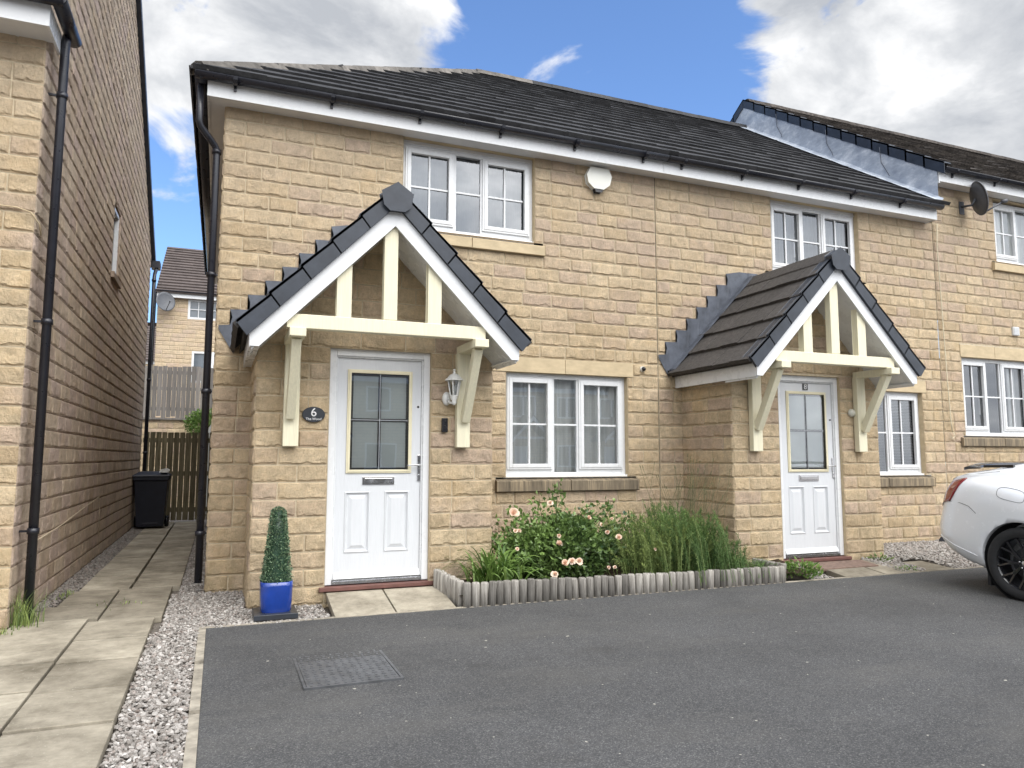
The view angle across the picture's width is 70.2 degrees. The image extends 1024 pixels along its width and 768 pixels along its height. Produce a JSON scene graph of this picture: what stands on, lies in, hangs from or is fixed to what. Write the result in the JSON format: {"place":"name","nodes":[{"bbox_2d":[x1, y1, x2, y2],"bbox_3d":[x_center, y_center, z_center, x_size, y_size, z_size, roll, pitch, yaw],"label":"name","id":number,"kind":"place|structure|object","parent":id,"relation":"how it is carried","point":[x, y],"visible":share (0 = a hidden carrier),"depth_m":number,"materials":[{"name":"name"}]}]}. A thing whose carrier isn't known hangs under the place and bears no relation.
{"place":"outdoors","nodes":[
{"label":"outdoors","id":0,"kind":"place"},
{"bbox_2d":[0,521,196,767],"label":"path","id":1,"kind":"structure","parent":0,"point":[68,666],"depth_m":4.62,"materials":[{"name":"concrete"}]},
{"bbox_2d":[0,625,20,635],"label":"grass","id":2,"kind":"structure","parent":1,"relation":"on","point":[6,630],"depth_m":5.21,"materials":[{"name":"green plant"}]},
{"bbox_2d":[3,587,52,629],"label":"grass","id":3,"kind":"structure","parent":1,"relation":"on","point":[17,619],"depth_m":5.45,"materials":[{"name":"green plant"}]},
{"bbox_2d":[132,471,171,526],"bbox_3d":[-6.480,2.075,13.112,0.596,1.000,0.763,2,-6,-22],"label":"wheelie bin","id":4,"kind":"object","parent":1,"relation":"on","point":[151,492],"visible":1,"depth_m":12.83,"materials":[{"name":"black plastic"}]},
{"bbox_2d":[159,468,169,471],"bbox_3d":[-6.178,1.534,12.959,0.166,0.073,0.140,2,-6,-22],"label":"plastic bag","id":5,"kind":"object","parent":4,"relation":"on","point":[165,470],"visible":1,"depth_m":12.90,"materials":[{"name":"white plastic"}]},
{"bbox_2d":[143,428,211,521],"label":"timber gate","id":6,"kind":"structure","parent":1,"relation":"on","point":[192,475],"depth_m":14.28,"materials":[{"name":"brown wood"}]},
{"bbox_2d":[145,322,156,402],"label":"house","id":7,"kind":"structure","parent":0,"point":[147,344],"depth_m":39.72,"materials":[{"name":"brick"}]},
{"bbox_2d":[100,527,329,767],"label":"gravel","id":8,"kind":"structure","parent":0,"point":[216,609],"depth_m":4.32,"materials":[{"name":"grey gravel"}]},
{"bbox_2d":[252,605,297,620],"bbox_3d":[-1.895,1.827,5.818,0.330,0.042,0.340,2,-6,-22],"label":"base tile","id":9,"kind":"object","parent":8,"relation":"on","point":[258,615],"visible":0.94,"depth_m":5.69,"materials":[{"name":"stone"}]},
{"bbox_2d":[259,506,293,612],"bbox_3d":[-1.890,1.397,5.864,0.269,0.823,0.283,2,-6,-22],"label":"potted topiary","id":10,"kind":"object","parent":9,"relation":"on","point":[276,587],"visible":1,"depth_m":5.79,"materials":[{"name":"plant"}]},
{"bbox_2d":[56,474,946,767],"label":"ground","id":11,"kind":"structure","parent":0,"point":[788,578],"depth_m":6.29,"materials":[{"name":"grey gravel"}]},
{"bbox_2d":[0,0,160,634],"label":"detached house","id":12,"kind":"structure","parent":11,"relation":"on","point":[78,261],"depth_m":7.05,"materials":[{"name":"stone"}]},
{"bbox_2d":[110,207,120,288],"bbox_3d":[-5.348,-1.854,9.823,0.110,1.000,0.740,2,-6,-22],"label":"window","id":13,"kind":"structure","parent":12,"relation":"in","point":[115,279],"depth_m":10.04,"materials":[{"name":"white plastic"}]},
{"bbox_2d":[33,526,145,614],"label":"gravel","id":14,"kind":"structure","parent":11,"relation":"on","point":[79,580],"depth_m":8.08,"materials":[{"name":"grey gravel"}]},
{"bbox_2d":[53,589,74,599],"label":"grass","id":15,"kind":"structure","parent":14,"relation":"on","point":[63,595],"depth_m":6.64,"materials":[{"name":"green plant"}]},
{"bbox_2d":[140,417,209,506],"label":"retaining wall","id":16,"kind":"structure","parent":11,"relation":"on","point":[161,424],"depth_m":17.68,"materials":[{"name":"stone"}]},
{"bbox_2d":[143,365,213,417],"bbox_3d":[-7.714,0.212,18.168,5.716,1.296,0.060,2,-6,-22],"label":"garden fence","id":17,"kind":"object","parent":16,"relation":"on","point":[168,384],"visible":0.19,"depth_m":17.91,"materials":[{"name":"grey wood"}]},
{"bbox_2d":[152,247,216,417],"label":"house","id":18,"kind":"structure","parent":11,"relation":"on","point":[180,328],"depth_m":25.53,"materials":[{"name":"brick"}]},
{"bbox_2d":[156,292,174,310],"bbox_3d":[-11.770,-2.828,24.943,0.765,0.694,0.604,-2,-6,17],"label":"satellite dish","id":19,"kind":"object","parent":18,"relation":"attached to","point":[165,301],"visible":1,"depth_m":24.97,"materials":[{"name":"grey metal"}]},
{"bbox_2d":[188,299,216,320],"bbox_3d":[-10.734,-2.599,25.820,1.360,0.700,0.060,2,-6,-22],"label":"window","id":20,"kind":"structure","parent":18,"relation":"in","point":[196,308],"depth_m":25.69,"materials":[{"name":"white plastic"}]},
{"bbox_2d":[191,351,214,382],"bbox_3d":[-10.579,-0.573,25.679,1.320,1.100,0.060,2,-6,-22],"label":"window","id":21,"kind":"structure","parent":18,"relation":"in","point":[197,357],"depth_m":25.56,"materials":[{"name":"white plastic"}]},
{"bbox_2d":[182,408,211,432],"bbox_3d":[-7.443,1.801,17.590,1.014,2.465,0.710,2,-6,-22],"label":"shrub","id":22,"kind":"object","parent":11,"relation":"on","point":[192,422],"visible":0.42,"depth_m":17.48,"materials":[{"name":"green plant"}]},
{"bbox_2d":[206,425,210,506],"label":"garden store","id":23,"kind":"structure","parent":11,"relation":"on","point":[209,429],"depth_m":16.39,"materials":[{"name":"brown wood"}]},
{"bbox_2d":[326,586,456,616],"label":"doorstep paving","id":24,"kind":"structure","parent":11,"relation":"on","point":[365,602],"depth_m":6.19,"materials":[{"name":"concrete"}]},
{"bbox_2d":[189,61,669,608],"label":"terraced house","id":25,"kind":"structure","parent":11,"relation":"on","point":[379,265],"depth_m":7.34,"materials":[{"name":"stone"}]},
{"bbox_2d":[302,407,324,421],"bbox_3d":[-1.747,0.269,6.419,0.196,0.137,0.018,2,-6,-22],"label":"house plaque","id":26,"kind":"object","parent":25,"relation":"attached to","point":[313,414],"visible":1,"depth_m":6.41,"materials":[{"name":"stone"}]},
{"bbox_2d":[441,418,447,431],"bbox_3d":[-0.633,0.387,6.851,0.058,0.134,0.037,2,-6,-22],"label":"doorbell","id":27,"kind":"object","parent":25,"relation":"attached to","point":[444,424],"visible":1,"depth_m":6.84,"materials":[{"name":"black plastic"}]},
{"bbox_2d":[442,369,462,405],"bbox_3d":[-0.544,0.029,6.826,0.176,0.343,0.196,2,-6,-22],"label":"wall lantern","id":28,"kind":"object","parent":25,"relation":"attached to","point":[448,397],"depth_m":6.80,"materials":[{"name":"white metal"}]},
{"bbox_2d":[403,142,545,256],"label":"window","id":29,"kind":"structure","parent":25,"relation":"in","point":[460,192],"depth_m":8.37,"materials":[{"name":"white plastic"}]},
{"bbox_2d":[492,357,639,491],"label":"window","id":30,"kind":"structure","parent":25,"relation":"in","point":[571,428],"depth_m":8.53,"materials":[{"name":"white plastic"}]},
{"bbox_2d":[584,166,611,193],"bbox_3d":[1.043,-2.456,8.814,0.340,0.302,0.070,2,-6,-22],"label":"alarm box","id":31,"kind":"object","parent":25,"relation":"attached to","point":[597,180],"visible":1,"depth_m":8.78,"materials":[{"name":"beige plastic"}]},
{"bbox_2d":[182,566,982,767],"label":"kerb edging","id":32,"kind":"object","parent":11,"relation":"on","point":[190,753],"visible":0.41,"depth_m":4.22,"materials":[{"name":"concrete"}]},
{"bbox_2d":[433,558,786,607],"bbox_3d":[1.079,1.886,7.060,3.658,0.307,0.570,2,-6,-22],"label":"log edging","id":33,"kind":"object","parent":11,"relation":"on","point":[452,588],"visible":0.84,"depth_m":6.62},
{"bbox_2d":[526,80,950,571],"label":"terraced house","id":34,"kind":"structure","parent":11,"relation":"on","point":[788,339],"depth_m":8.99,"materials":[{"name":"stone"}]},
{"bbox_2d":[765,202,869,290],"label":"window","id":35,"kind":"structure","parent":34,"relation":"in","point":[797,233],"depth_m":10.23,"materials":[{"name":"white plastic"}]},
{"bbox_2d":[848,409,855,416],"bbox_3d":[4.085,0.348,8.742,0.094,0.094,0.048,2,-6,-22],"label":"round sensor","id":36,"kind":"object","parent":34,"relation":"attached to","point":[851,412],"visible":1,"depth_m":8.73,"materials":[{"name":"beige plastic"}]},
{"bbox_2d":[877,381,935,486],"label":"window","id":37,"kind":"structure","parent":34,"relation":"in","point":[897,414],"depth_m":10.48,"materials":[{"name":"white plastic"}]},
{"bbox_2d":[656,99,1023,506],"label":"terraced house","id":38,"kind":"structure","parent":11,"relation":"on","point":[981,263],"depth_m":11.36,"materials":[{"name":"stone"}]},
{"bbox_2d":[936,224,954,438],"bbox_3d":[6.430,-0.799,10.816,0.153,3.226,0.022,2,-6,-22],"label":"cable","id":39,"kind":"object","parent":38,"relation":"attached to","point":[943,332],"visible":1,"depth_m":10.80,"materials":[{"name":"plastic"}]},
{"bbox_2d":[932,203,1023,304],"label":"window","id":40,"kind":"structure","parent":38,"relation":"in","point":[1008,220],"depth_m":11.81,"materials":[{"name":"white plastic"}]},
{"bbox_2d":[939,344,1023,461],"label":"window","id":41,"kind":"structure","parent":38,"relation":"in","point":[993,390],"depth_m":11.35,"materials":[{"name":"white plastic"}]},
{"bbox_2d":[959,181,1007,214],"bbox_3d":[7.137,-2.793,11.066,0.484,0.515,0.497,2,-6,-22],"label":"satellite dish","id":42,"kind":"object","parent":38,"relation":"attached to","point":[979,198],"visible":1,"depth_m":10.94,"materials":[{"name":"grey metal"}]},
{"bbox_2d":[1011,327,1019,335],"bbox_3d":[7.896,-0.826,11.421,0.135,0.135,0.043,2,-6,-22],"label":"wall vent","id":43,"kind":"object","parent":38,"relation":"attached to","point":[1015,331],"depth_m":11.40,"materials":[{"name":"white plastic"}]},
{"bbox_2d":[792,540,980,578],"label":"gravel","id":44,"kind":"structure","parent":11,"relation":"on","point":[937,552],"depth_m":8.89,"materials":[{"name":"grey gravel"}]},
{"bbox_2d":[780,556,822,578],"bbox_3d":[3.055,1.936,7.717,0.544,0.220,0.427,2,-6,-22],"label":"weed","id":45,"kind":"object","parent":44,"relation":"on","point":[808,569],"visible":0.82,"depth_m":7.66,"materials":[{"name":"green plant"}]},
{"bbox_2d":[825,559,954,577],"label":"doorstep paving","id":46,"kind":"structure","parent":11,"relation":"on","point":[864,571],"depth_m":8.10,"materials":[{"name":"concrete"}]},
{"bbox_2d":[798,559,878,571],"bbox_3d":[3.658,2.051,8.228,1.000,0.059,0.265,2,-6,-22],"label":"paving slab","id":47,"kind":"object","parent":46,"relation":"on","point":[829,565],"visible":0.56,"depth_m":8.24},
{"bbox_2d":[864,552,894,561],"bbox_3d":[4.362,2.069,8.637,0.419,0.149,0.331,2,-6,-22],"label":"weed","id":48,"kind":"object","parent":46,"relation":"on","point":[884,557],"visible":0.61,"depth_m":8.61,"materials":[{"name":"green plant"}]},
{"bbox_2d":[895,565,915,570],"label":"weed","id":49,"kind":"object","parent":46,"relation":"on","point":[909,568],"visible":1,"depth_m":8.19,"materials":[{"name":"green plant"}]},
{"bbox_2d":[142,0,1023,463],"label":"sky","id":50,"kind":"structure","parent":0,"point":[944,71],"materials":[{"name":"blue"}]},
{"bbox_2d":[196,567,1023,767],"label":"driveway","id":51,"kind":"structure","parent":0,"point":[917,670],"depth_m":4.22,"materials":[{"name":"grey asphalt"}]},
{"bbox_2d":[293,650,403,690],"bbox_3d":[-1.030,1.772,4.500,0.570,0.056,0.710,2,-6,-22],"label":"manhole cover","id":52,"kind":"object","parent":51,"relation":"on","point":[333,672],"visible":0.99,"depth_m":4.40,"materials":[{"name":"metal"}]},
{"bbox_2d":[940,462,1023,600],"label":"parked car","id":53,"kind":"object","parent":51,"relation":"on","point":[982,519],"visible":1,"depth_m":6.94,"materials":[{"name":"white paint"}]},
{"bbox_2d":[460,555,811,595],"bbox_3d":[1.086,1.939,7.627,3.890,0.107,1.490,2,-6,-22],"label":"flower bed","id":54,"kind":"object","parent":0,"point":[611,572],"visible":0.09,"depth_m":7.42,"materials":[{"name":"soil"}]},
{"bbox_2d":[436,543,551,582],"bbox_3d":[-0.178,1.679,6.794,1.140,0.438,0.728,2,-6,-22],"label":"strap leaf plant","id":55,"kind":"object","parent":54,"relation":"on","point":[501,569],"visible":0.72,"depth_m":6.59,"materials":[{"name":"green plant"}]},
{"bbox_2d":[491,478,655,579],"bbox_3d":[0.519,1.458,7.244,1.627,1.049,1.022,2,-6,-22],"label":"rose bush","id":56,"kind":"object","parent":54,"relation":"on","point":[558,544],"visible":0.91,"depth_m":6.99,"materials":[{"name":"green plant"}]},
{"bbox_2d":[542,510,734,585],"bbox_3d":[1.383,1.640,7.511,1.697,0.645,1.599,-3,-7,29],"label":"rosemary bush","id":57,"kind":"object","parent":54,"relation":"on","point":[643,559],"visible":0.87,"depth_m":7.17,"materials":[{"name":"green plant"}]},
{"bbox_2d":[611,454,802,582],"bbox_3d":[1.944,1.373,7.808,2.430,1.241,1.550,2,-6,-22],"label":"wispy shrub","id":58,"kind":"object","parent":54,"relation":"on","point":[722,556],"visible":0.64,"depth_m":7.36,"materials":[{"name":"green plant"}]}
]}

